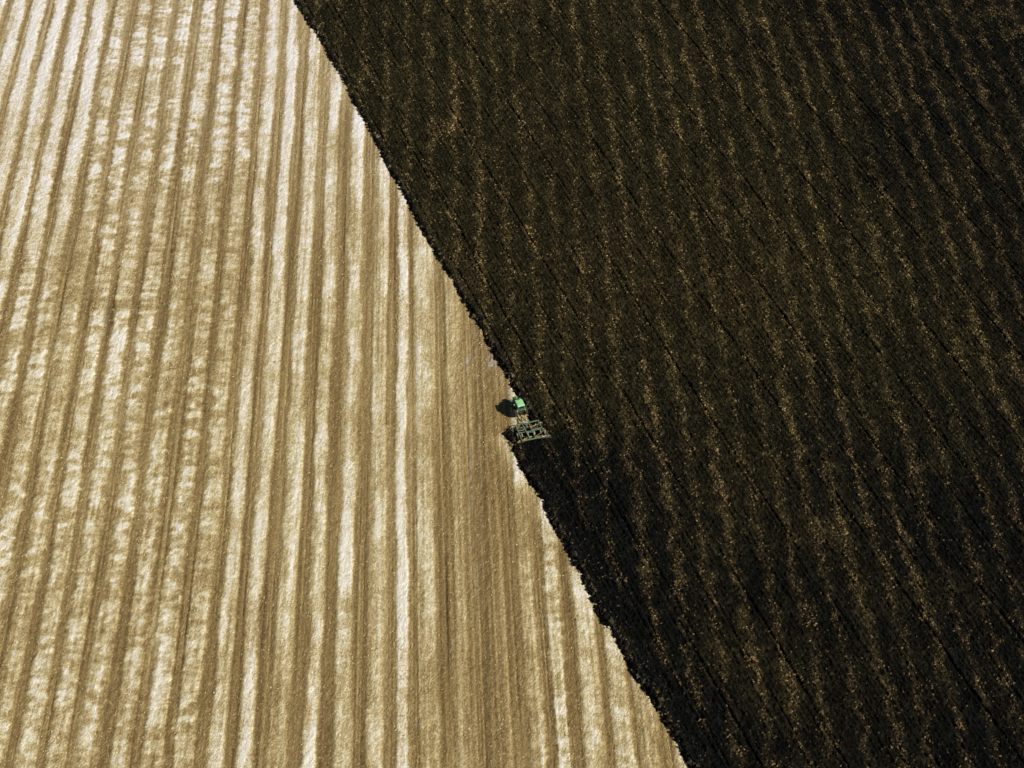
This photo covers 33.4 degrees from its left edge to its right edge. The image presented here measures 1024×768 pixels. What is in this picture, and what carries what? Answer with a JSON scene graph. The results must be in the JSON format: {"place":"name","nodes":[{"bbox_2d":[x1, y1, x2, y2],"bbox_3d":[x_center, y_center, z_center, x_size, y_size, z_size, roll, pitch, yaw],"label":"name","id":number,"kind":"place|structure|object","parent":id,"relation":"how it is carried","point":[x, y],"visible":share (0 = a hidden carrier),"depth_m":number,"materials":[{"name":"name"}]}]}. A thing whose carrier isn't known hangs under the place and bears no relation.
{"place":"outdoors","nodes":[
{"label":"outdoors","id":0,"kind":"place"},
{"bbox_2d":[0,0,688,767],"bbox_3d":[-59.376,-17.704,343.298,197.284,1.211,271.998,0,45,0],"label":"stubble field","id":1,"kind":"structure","parent":0,"point":[436,586],"depth_m":311.96,"materials":[{"name":"plant"}]},
{"bbox_2d":[509,396,527,416],"bbox_3d":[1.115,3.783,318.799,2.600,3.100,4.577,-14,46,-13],"label":"tractor","id":2,"kind":"object","parent":1,"relation":"on","point":[520,407],"visible":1,"depth_m":317.67,"materials":[{"name":"green paint"}]},
{"bbox_2d":[510,414,550,443],"bbox_3d":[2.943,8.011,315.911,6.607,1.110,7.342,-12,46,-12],"label":"disc harrow","id":3,"kind":"object","parent":1,"relation":"on","point":[528,438],"visible":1,"depth_m":314.81,"materials":[{"name":"green paint"}]},
{"bbox_2d":[294,0,1023,767],"bbox_3d":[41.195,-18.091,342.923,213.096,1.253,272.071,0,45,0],"label":"ploughed soil","id":4,"kind":"structure","parent":0,"point":[746,572],"depth_m":337.21,"materials":[{"name":"brown soil"}]},
{"bbox_2d":[300,0,1023,767],"bbox_3d":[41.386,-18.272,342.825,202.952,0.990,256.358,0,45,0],"label":"straw residue","id":5,"kind":"object","parent":4,"relation":"on","point":[666,354],"visible":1,"depth_m":336.55}
]}

